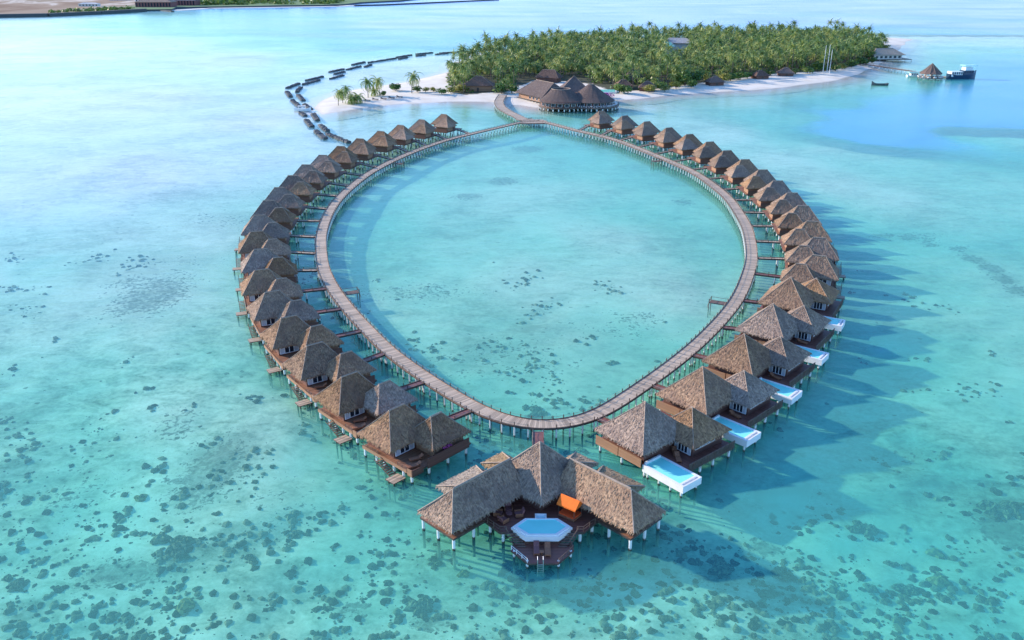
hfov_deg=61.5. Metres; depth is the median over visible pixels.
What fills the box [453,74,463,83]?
coconut palm
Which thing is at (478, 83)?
thatched beach hut
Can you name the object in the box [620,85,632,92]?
leafy bush
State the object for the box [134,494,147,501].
coral head
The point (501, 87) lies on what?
leafy bush
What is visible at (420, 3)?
harbour wall
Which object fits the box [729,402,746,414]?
window
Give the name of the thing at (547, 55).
coconut palm
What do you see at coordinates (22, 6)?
land
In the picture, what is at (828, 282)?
window
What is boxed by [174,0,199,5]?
waterfront building
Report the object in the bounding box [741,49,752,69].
coconut palm
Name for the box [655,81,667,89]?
leafy bush
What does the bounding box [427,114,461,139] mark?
overwater villa
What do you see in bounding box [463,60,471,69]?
coconut palm
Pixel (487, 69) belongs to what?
coconut palm
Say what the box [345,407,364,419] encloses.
window
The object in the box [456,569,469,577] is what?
coral head
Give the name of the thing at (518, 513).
lounge chair
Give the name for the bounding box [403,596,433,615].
coral head
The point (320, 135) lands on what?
breakwater
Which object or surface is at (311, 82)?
breakwater
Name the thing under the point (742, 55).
coconut palm
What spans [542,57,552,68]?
coconut palm
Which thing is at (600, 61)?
coconut palm
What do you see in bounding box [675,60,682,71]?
coconut palm
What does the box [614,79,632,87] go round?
thatched hut
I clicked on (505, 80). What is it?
coconut palm
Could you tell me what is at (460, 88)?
leafy bush
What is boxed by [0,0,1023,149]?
water
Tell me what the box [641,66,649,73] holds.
coconut palm
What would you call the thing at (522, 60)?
coconut palm
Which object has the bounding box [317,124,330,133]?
breakwater
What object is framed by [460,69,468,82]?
coconut palm
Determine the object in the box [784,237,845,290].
overwater villa
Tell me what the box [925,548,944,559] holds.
coral head
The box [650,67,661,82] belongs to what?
coconut palm
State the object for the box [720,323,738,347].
gangway
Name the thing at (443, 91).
leafy bush
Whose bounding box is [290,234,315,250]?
gangway
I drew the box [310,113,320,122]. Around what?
breakwater
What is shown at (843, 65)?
leafy bush
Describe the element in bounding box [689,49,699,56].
coconut palm
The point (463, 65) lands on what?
coconut palm
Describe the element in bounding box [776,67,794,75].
thatched hut
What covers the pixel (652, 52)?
coconut palm
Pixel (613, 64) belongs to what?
coconut palm
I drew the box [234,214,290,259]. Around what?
overwater villa
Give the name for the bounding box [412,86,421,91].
leafy bush
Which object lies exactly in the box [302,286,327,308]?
gangway
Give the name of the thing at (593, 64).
coconut palm
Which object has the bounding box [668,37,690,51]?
service building
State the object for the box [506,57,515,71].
coconut palm
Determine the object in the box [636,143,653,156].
gangway
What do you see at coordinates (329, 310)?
gangway
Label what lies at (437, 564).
coral head
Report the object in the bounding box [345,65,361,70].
breakwater
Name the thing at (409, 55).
breakwater
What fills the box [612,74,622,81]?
coconut palm
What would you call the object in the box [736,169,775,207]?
overwater villa
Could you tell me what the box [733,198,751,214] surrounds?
gangway
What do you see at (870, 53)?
leafy bush
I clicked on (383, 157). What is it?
gangway
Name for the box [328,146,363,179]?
overwater villa
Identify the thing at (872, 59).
leafy bush
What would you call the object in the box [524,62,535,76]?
coconut palm
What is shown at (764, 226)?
gangway
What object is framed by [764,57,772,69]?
coconut palm
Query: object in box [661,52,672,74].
coconut palm
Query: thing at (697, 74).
leafy bush
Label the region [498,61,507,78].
coconut palm
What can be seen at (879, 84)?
moored dhoni
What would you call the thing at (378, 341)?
ring walkway
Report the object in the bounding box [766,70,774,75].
leafy bush
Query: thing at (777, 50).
coconut palm
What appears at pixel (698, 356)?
gangway
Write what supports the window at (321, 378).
in the overwater villa at (309, 366)
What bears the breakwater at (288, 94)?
on the seabed
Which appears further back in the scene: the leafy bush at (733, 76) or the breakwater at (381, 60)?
the breakwater at (381, 60)
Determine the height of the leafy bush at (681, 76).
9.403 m
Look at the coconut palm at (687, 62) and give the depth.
519.70 m
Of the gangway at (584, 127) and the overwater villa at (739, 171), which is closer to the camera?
the overwater villa at (739, 171)
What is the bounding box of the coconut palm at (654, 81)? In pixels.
[651,77,658,84]
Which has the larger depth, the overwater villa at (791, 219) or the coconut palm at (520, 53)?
the coconut palm at (520, 53)
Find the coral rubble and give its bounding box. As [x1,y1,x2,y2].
[0,218,1023,639]
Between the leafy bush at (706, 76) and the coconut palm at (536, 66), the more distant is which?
the coconut palm at (536, 66)
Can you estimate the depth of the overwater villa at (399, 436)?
118.36 m
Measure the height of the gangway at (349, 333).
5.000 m
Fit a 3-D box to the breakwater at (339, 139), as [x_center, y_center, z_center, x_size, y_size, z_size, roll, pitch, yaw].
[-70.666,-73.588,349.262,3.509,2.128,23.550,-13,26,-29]
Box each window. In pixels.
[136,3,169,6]
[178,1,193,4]
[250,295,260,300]
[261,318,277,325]
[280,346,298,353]
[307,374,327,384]
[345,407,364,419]
[395,443,413,456]
[674,441,690,455]
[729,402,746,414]
[769,365,785,375]
[795,331,810,340]
[810,302,825,310]
[819,279,830,284]
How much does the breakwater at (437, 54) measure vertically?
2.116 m
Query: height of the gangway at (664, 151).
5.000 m
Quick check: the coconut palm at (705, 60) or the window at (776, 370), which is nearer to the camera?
the window at (776, 370)
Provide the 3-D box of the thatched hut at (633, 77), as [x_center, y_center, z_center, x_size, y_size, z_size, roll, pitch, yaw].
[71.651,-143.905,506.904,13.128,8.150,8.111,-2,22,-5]
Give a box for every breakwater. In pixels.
[284,91,293,98]
[285,82,300,89]
[289,99,300,107]
[295,86,302,93]
[296,94,305,102]
[298,111,307,117]
[302,79,320,85]
[303,118,314,129]
[305,76,324,81]
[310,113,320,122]
[313,129,328,141]
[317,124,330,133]
[325,133,350,145]
[328,68,344,73]
[329,74,344,79]
[333,71,345,75]
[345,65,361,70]
[351,61,365,65]
[368,57,396,63]
[396,54,411,58]
[415,52,433,54]
[435,53,448,55]
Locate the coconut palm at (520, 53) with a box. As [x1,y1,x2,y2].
[514,51,525,76]
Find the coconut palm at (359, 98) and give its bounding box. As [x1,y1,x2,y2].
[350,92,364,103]
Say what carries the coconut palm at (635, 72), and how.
on the beach at (326, 107)
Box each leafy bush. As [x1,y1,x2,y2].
[389,83,400,89]
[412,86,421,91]
[436,88,446,93]
[446,87,454,92]
[455,84,466,90]
[494,82,508,93]
[507,83,518,92]
[614,83,625,92]
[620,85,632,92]
[643,84,655,91]
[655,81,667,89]
[661,85,670,90]
[669,81,681,87]
[675,69,692,85]
[687,79,697,86]
[689,69,704,80]
[703,73,710,79]
[718,72,730,80]
[727,72,736,80]
[735,72,748,78]
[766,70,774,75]
[802,66,814,73]
[809,61,822,70]
[830,64,841,70]
[838,63,847,68]
[847,59,858,67]
[854,56,868,64]
[861,47,875,57]
[867,57,877,62]
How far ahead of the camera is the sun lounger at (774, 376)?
140.40 m
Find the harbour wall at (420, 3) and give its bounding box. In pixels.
[354,0,492,5]
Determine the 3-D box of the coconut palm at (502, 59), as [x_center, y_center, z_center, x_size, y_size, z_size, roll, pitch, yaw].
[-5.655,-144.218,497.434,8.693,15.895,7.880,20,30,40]
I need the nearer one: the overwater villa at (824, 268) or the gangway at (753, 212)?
the overwater villa at (824, 268)
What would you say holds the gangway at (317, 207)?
on the seabed
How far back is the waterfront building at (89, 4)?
1488.05 m
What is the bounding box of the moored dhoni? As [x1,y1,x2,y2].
[871,81,888,85]
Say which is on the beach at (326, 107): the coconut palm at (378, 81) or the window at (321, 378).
the coconut palm at (378, 81)
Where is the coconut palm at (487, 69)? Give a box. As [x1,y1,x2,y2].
[482,65,491,78]
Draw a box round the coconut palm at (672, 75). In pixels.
[668,72,677,80]
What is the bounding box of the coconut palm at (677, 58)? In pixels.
[674,55,682,62]
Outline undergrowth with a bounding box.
[445,36,870,92]
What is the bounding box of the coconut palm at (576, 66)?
[573,63,582,75]
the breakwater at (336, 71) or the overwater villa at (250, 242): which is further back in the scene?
the breakwater at (336, 71)
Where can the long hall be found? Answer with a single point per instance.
(536, 90)
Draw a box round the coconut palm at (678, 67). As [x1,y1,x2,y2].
[672,64,682,72]
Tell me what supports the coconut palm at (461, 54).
on the beach at (326, 107)
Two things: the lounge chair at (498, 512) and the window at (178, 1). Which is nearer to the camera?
the lounge chair at (498, 512)
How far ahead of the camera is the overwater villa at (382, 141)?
317.19 m
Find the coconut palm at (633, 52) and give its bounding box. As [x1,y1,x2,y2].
[628,49,639,57]
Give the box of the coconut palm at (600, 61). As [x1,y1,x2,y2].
[595,58,603,65]
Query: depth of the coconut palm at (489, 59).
513.11 m
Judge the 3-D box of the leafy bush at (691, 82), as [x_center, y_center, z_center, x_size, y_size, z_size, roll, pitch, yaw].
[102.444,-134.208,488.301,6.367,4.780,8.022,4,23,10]
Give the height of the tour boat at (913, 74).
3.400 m
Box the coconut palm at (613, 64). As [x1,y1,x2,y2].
[607,59,619,88]
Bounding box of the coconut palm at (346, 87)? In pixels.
[341,85,353,94]
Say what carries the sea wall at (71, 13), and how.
in the water
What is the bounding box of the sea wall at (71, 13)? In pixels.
[0,9,146,17]
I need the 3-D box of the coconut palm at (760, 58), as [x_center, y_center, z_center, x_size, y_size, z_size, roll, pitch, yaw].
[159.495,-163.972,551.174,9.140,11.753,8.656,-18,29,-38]
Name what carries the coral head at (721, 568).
on the seabed
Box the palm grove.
[451,18,891,71]
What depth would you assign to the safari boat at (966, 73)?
533.47 m
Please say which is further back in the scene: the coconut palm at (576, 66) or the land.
the land
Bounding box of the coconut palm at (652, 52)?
[646,48,657,65]
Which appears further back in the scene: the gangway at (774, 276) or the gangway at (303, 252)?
the gangway at (303, 252)
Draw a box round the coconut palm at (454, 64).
[450,60,458,82]
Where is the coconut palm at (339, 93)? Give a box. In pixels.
[332,88,345,105]
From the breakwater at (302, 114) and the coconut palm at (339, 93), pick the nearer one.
the breakwater at (302, 114)
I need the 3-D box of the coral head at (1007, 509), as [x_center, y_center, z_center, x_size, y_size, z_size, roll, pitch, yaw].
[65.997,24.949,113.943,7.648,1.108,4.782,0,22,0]
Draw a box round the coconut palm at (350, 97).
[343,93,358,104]
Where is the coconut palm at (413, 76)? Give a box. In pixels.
[403,71,423,92]
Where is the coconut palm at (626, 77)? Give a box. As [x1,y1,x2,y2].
[621,74,631,81]
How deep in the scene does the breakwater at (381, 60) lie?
640.94 m
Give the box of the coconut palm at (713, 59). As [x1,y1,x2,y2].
[708,55,719,75]
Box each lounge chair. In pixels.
[493,509,502,516]
[497,514,508,524]
[504,502,512,511]
[514,507,524,517]
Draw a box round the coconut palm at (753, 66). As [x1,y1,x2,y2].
[749,62,759,70]
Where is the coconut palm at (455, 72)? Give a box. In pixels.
[449,69,461,86]
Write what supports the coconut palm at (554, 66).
on the beach at (326, 107)
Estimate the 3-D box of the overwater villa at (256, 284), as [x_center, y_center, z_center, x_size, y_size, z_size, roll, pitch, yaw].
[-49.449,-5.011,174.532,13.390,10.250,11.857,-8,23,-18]
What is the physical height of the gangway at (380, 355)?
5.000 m
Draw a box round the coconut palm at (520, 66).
[515,64,524,81]
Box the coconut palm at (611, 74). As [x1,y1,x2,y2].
[608,70,617,78]
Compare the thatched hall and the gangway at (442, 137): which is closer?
the gangway at (442, 137)
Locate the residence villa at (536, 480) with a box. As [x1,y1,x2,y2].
[417,441,665,586]
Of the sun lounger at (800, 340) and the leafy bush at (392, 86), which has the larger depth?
the leafy bush at (392, 86)
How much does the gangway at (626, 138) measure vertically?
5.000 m
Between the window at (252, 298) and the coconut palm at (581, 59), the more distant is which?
the coconut palm at (581, 59)
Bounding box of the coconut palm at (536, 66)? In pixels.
[533,63,541,71]
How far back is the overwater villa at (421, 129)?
341.75 m
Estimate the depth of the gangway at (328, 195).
254.21 m
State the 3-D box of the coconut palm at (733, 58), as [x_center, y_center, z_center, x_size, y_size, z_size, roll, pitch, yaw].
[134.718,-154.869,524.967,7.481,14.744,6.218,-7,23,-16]
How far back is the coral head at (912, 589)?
100.12 m
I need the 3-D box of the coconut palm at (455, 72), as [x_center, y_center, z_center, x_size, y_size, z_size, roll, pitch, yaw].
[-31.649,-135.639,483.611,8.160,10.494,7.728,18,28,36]
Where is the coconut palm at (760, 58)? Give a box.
[755,55,764,69]
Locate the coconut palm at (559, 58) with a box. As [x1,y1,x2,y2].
[553,55,566,73]
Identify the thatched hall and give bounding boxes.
[534,69,562,82]
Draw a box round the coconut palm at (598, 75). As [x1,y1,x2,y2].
[592,70,603,81]
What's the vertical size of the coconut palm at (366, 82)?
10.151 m
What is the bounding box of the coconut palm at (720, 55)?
[715,52,724,74]
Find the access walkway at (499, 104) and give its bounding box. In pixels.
[494,94,546,130]
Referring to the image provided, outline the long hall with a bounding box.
[515,79,559,102]
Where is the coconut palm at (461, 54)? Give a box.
[455,51,466,62]
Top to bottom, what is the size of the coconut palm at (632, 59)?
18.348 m
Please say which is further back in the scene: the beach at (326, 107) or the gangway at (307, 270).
the beach at (326, 107)
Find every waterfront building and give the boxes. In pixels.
[78,2,100,5]
[135,0,176,6]
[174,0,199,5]
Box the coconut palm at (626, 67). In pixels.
[622,62,632,82]
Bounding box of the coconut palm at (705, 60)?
[699,56,710,69]
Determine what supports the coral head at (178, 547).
on the seabed
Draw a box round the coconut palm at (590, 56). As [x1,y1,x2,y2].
[586,52,596,64]
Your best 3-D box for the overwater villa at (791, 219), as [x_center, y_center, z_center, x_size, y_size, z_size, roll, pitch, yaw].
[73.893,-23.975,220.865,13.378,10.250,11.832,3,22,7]
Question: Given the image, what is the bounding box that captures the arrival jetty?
[861,63,920,78]
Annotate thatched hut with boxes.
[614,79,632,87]
[621,69,645,82]
[638,81,656,91]
[704,76,724,85]
[751,70,769,78]
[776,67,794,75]
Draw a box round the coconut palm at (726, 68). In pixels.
[722,63,732,71]
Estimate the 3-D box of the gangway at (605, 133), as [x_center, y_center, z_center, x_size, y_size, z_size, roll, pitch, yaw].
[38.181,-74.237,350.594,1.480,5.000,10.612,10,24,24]
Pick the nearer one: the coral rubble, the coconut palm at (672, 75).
the coral rubble
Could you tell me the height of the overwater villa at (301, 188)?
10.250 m
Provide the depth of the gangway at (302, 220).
228.54 m
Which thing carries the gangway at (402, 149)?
on the seabed
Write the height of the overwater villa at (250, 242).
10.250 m
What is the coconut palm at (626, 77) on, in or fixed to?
on the beach at (326, 107)
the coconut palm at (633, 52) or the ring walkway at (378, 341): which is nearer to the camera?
the ring walkway at (378, 341)
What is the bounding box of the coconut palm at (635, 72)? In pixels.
[631,70,640,88]
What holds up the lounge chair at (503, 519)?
on the residence villa at (536, 480)
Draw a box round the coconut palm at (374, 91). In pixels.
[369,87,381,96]
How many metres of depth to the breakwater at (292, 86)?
501.23 m
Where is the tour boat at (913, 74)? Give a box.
[906,72,920,76]
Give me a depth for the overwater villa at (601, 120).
363.06 m
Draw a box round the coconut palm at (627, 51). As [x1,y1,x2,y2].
[622,47,631,56]
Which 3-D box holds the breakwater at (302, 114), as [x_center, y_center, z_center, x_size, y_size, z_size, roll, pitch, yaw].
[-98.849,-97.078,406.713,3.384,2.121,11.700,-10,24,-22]
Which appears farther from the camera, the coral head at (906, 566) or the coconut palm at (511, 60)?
the coconut palm at (511, 60)
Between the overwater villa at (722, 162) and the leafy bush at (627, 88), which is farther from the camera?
the leafy bush at (627, 88)
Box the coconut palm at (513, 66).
[507,62,520,74]
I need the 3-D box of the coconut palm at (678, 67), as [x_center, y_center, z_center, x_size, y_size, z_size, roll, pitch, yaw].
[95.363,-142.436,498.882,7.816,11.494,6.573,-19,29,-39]
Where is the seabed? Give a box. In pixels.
[0,12,1023,639]
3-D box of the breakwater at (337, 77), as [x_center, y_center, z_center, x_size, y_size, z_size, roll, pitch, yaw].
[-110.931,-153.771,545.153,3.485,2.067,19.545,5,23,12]
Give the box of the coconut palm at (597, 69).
[591,66,604,74]
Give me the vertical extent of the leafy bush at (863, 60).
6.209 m
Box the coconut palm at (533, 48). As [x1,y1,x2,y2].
[527,43,538,60]
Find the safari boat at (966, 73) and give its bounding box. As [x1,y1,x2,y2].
[946,64,977,79]
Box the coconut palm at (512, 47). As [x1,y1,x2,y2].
[507,43,518,56]
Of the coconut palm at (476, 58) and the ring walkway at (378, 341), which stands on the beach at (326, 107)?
the coconut palm at (476, 58)
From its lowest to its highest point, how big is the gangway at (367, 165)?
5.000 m
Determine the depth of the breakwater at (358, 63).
620.10 m
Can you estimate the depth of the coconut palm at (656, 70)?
489.99 m
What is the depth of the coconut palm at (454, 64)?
492.99 m
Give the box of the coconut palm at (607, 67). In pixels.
[603,64,614,82]
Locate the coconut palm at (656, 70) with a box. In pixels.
[651,68,662,76]
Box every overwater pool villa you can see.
[594,401,734,514]
[655,366,782,467]
[701,333,815,423]
[734,303,834,382]
[757,277,845,347]
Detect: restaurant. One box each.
[539,76,618,116]
[867,48,911,61]
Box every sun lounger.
[314,382,326,388]
[352,422,365,429]
[353,416,366,422]
[406,460,421,468]
[409,453,423,460]
[533,541,539,555]
[544,542,550,556]
[671,446,676,455]
[674,451,681,462]
[729,409,741,418]
[769,372,781,379]
[797,338,807,343]
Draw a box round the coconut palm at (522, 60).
[517,57,525,68]
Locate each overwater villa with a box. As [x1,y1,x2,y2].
[233,230,291,279]
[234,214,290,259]
[235,248,298,298]
[236,268,302,326]
[246,290,320,356]
[250,200,298,244]
[260,314,343,388]
[265,187,307,228]
[279,175,319,214]
[282,341,376,421]
[293,164,331,201]
[311,155,346,188]
[312,371,417,461]
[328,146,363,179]
[347,138,381,170]
[356,403,471,502]
[367,131,401,160]
[388,125,420,151]
[409,119,440,146]
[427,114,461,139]
[584,110,617,137]
[606,115,638,140]
[627,121,660,148]
[648,127,681,157]
[668,134,702,163]
[687,141,721,174]
[703,150,739,184]
[719,159,757,196]
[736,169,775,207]
[749,180,790,221]
[762,192,805,235]
[771,205,822,250]
[779,220,837,268]
[780,254,844,311]
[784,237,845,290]
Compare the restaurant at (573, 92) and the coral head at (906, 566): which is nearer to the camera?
the coral head at (906, 566)
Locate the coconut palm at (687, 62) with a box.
[683,59,692,66]
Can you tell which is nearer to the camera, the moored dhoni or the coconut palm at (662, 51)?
the moored dhoni
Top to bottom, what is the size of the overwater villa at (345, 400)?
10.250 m
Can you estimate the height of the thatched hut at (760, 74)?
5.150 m
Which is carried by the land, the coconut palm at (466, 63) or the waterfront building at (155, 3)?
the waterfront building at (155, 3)
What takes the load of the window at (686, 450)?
in the overwater pool villa at (644, 436)
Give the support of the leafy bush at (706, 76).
on the beach at (326, 107)
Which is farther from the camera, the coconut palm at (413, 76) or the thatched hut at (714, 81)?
the thatched hut at (714, 81)
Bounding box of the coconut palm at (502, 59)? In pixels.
[495,56,508,75]
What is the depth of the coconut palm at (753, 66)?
543.90 m
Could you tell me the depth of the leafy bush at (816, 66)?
563.40 m
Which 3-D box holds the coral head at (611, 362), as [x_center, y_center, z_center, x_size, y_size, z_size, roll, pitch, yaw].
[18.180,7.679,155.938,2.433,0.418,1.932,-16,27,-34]
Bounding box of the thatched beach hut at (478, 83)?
[464,76,494,91]
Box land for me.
[0,0,408,13]
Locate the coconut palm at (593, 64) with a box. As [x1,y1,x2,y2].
[589,62,598,79]
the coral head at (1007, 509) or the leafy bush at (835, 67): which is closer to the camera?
the coral head at (1007, 509)
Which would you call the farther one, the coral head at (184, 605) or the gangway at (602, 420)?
the gangway at (602, 420)
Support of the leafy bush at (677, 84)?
on the beach at (326, 107)
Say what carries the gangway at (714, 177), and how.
on the seabed
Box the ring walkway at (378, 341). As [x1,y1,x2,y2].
[315,119,757,453]
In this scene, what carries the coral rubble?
on the seabed
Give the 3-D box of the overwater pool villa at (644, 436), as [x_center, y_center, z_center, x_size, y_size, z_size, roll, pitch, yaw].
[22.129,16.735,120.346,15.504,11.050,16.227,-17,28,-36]
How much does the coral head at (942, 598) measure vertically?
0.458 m
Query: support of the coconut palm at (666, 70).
on the beach at (326, 107)
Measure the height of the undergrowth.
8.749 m
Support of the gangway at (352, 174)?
on the seabed
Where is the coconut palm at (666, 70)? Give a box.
[663,65,672,77]
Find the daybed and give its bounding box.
[557,493,581,521]
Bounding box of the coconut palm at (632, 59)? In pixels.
[626,54,640,86]
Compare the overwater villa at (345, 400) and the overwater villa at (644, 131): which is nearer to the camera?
the overwater villa at (345, 400)
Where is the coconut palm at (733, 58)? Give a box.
[729,54,739,64]
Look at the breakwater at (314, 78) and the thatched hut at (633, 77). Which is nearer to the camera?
the thatched hut at (633, 77)
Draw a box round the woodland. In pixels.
[48,0,344,12]
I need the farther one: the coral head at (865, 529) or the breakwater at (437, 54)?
the breakwater at (437, 54)
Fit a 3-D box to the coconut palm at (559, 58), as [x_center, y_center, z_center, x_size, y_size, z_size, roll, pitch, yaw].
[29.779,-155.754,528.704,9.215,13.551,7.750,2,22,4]
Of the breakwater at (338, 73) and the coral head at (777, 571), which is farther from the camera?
the breakwater at (338, 73)
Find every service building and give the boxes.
[664,42,674,53]
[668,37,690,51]
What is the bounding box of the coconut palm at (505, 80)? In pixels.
[500,78,508,85]
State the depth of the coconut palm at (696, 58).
515.91 m
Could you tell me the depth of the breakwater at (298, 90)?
484.83 m
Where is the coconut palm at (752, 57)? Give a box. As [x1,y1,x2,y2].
[746,55,758,71]
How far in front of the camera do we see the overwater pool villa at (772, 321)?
153.63 m
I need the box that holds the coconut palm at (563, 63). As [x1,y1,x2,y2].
[558,59,569,78]
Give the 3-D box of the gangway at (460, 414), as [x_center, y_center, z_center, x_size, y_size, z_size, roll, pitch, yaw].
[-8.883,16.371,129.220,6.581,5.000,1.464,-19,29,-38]
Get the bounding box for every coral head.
[3,574,24,591]
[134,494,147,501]
[150,532,196,561]
[175,597,194,614]
[244,553,257,565]
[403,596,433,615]
[427,560,442,570]
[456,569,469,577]
[487,589,504,598]
[522,405,547,417]
[577,398,591,403]
[605,360,619,365]
[695,554,734,578]
[770,566,792,580]
[784,585,795,591]
[798,576,806,582]
[845,520,879,539]
[883,560,899,566]
[890,583,919,595]
[901,562,913,570]
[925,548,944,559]
[925,575,951,587]
[933,592,951,604]
[976,499,1023,520]
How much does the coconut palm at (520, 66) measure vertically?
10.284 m
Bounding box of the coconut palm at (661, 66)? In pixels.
[655,63,666,80]
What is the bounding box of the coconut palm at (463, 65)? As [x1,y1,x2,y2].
[456,63,468,93]
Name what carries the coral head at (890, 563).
on the seabed
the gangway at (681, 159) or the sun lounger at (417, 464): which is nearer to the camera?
the sun lounger at (417, 464)
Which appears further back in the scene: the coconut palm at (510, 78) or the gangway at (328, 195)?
the coconut palm at (510, 78)
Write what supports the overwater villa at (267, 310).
on the seabed
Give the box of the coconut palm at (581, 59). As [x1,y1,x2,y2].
[576,55,587,73]
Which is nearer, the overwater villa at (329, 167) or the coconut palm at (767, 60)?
the overwater villa at (329, 167)
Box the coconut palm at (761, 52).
[756,49,767,70]
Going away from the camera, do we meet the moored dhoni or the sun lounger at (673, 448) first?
the sun lounger at (673, 448)
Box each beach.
[172,5,353,10]
[297,37,922,121]
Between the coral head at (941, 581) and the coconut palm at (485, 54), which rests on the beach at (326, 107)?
the coconut palm at (485, 54)
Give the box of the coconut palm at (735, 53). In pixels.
[728,50,739,72]
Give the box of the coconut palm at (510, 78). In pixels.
[506,74,515,83]
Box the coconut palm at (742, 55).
[737,53,747,71]
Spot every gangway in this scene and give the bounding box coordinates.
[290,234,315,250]
[291,250,315,268]
[297,218,320,234]
[297,267,318,287]
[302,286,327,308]
[305,206,327,222]
[316,305,342,328]
[317,193,337,206]
[328,182,349,199]
[336,327,362,354]
[344,172,363,182]
[359,163,376,179]
[363,350,386,377]
[377,155,393,170]
[396,147,410,162]
[400,378,425,408]
[415,140,428,155]
[436,134,446,149]
[448,406,472,437]
[457,129,468,141]
[532,428,543,445]
[578,125,588,138]
[596,414,617,456]
[599,131,611,145]
[618,137,632,151]
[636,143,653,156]
[650,381,672,415]
[653,150,672,164]
[671,158,691,172]
[691,167,706,173]
[691,351,708,372]
[706,176,723,188]
[720,187,739,202]
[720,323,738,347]
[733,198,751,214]
[741,297,760,318]
[743,210,763,228]
[751,223,772,239]
[753,270,780,290]
[756,240,779,256]
[756,255,784,274]
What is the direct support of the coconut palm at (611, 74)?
on the beach at (326, 107)
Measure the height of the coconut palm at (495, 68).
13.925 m
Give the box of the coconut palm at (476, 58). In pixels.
[472,56,479,75]
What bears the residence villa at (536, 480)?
on the seabed
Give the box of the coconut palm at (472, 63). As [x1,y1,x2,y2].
[465,58,477,69]
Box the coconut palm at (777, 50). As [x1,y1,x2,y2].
[772,46,782,65]
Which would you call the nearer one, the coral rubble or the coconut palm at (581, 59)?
the coral rubble
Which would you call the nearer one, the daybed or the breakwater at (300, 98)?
the daybed
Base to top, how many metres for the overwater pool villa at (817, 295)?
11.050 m
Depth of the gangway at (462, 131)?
354.18 m
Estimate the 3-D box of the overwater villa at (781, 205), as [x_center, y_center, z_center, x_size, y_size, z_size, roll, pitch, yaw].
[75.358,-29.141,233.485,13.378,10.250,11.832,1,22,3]
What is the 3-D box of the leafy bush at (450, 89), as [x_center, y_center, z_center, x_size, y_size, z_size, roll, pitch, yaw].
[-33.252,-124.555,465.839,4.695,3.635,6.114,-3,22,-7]
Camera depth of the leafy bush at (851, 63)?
586.87 m
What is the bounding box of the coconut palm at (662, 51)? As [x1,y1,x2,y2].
[654,47,667,72]
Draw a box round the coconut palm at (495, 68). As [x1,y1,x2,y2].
[491,65,501,75]
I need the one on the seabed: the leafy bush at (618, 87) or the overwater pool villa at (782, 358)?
the overwater pool villa at (782, 358)
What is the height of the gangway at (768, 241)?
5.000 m
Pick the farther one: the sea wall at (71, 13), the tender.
the sea wall at (71, 13)
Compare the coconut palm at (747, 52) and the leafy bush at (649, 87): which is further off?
the coconut palm at (747, 52)
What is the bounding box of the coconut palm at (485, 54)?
[481,50,491,60]
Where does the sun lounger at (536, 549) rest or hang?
on the residence villa at (536, 480)
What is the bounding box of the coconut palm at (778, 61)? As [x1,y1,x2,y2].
[773,58,784,72]
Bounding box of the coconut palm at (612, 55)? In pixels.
[608,51,617,62]
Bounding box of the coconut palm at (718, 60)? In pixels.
[714,57,722,73]
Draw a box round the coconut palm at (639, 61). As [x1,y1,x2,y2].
[634,56,645,85]
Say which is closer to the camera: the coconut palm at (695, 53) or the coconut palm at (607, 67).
the coconut palm at (607, 67)
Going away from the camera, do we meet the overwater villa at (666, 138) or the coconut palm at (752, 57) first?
the overwater villa at (666, 138)
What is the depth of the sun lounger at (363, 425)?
125.09 m
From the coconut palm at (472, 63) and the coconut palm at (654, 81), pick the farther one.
the coconut palm at (472, 63)
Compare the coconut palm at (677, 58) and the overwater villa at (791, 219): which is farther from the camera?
the coconut palm at (677, 58)
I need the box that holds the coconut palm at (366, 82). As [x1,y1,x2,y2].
[358,77,374,97]
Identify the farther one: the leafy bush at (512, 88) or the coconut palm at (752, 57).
the coconut palm at (752, 57)
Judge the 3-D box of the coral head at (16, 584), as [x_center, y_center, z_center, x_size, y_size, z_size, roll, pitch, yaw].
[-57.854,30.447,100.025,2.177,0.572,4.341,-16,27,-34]
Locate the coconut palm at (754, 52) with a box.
[749,50,758,69]
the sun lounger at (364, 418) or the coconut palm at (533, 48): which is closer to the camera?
the sun lounger at (364, 418)
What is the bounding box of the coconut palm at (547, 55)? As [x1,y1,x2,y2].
[543,51,551,60]
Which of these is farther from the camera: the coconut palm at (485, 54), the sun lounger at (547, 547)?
the coconut palm at (485, 54)
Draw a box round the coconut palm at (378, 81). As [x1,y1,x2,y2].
[370,75,384,95]
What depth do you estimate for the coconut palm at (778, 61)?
549.37 m
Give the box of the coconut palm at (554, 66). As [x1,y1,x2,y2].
[549,62,560,70]
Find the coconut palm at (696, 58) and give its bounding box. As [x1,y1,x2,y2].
[691,55,702,67]
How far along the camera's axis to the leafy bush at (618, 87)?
466.09 m
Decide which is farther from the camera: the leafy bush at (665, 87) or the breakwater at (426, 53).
the breakwater at (426, 53)
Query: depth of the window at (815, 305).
168.43 m
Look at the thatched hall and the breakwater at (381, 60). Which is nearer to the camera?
the thatched hall
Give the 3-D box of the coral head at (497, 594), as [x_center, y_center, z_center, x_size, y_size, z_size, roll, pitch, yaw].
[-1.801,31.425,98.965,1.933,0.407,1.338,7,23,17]
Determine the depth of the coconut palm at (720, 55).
532.56 m
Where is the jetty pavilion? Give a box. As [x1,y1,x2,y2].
[917,63,943,84]
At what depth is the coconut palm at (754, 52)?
552.55 m
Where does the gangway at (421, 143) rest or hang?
on the seabed
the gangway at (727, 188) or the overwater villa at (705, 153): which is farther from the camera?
the overwater villa at (705, 153)
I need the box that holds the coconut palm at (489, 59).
[484,55,494,76]

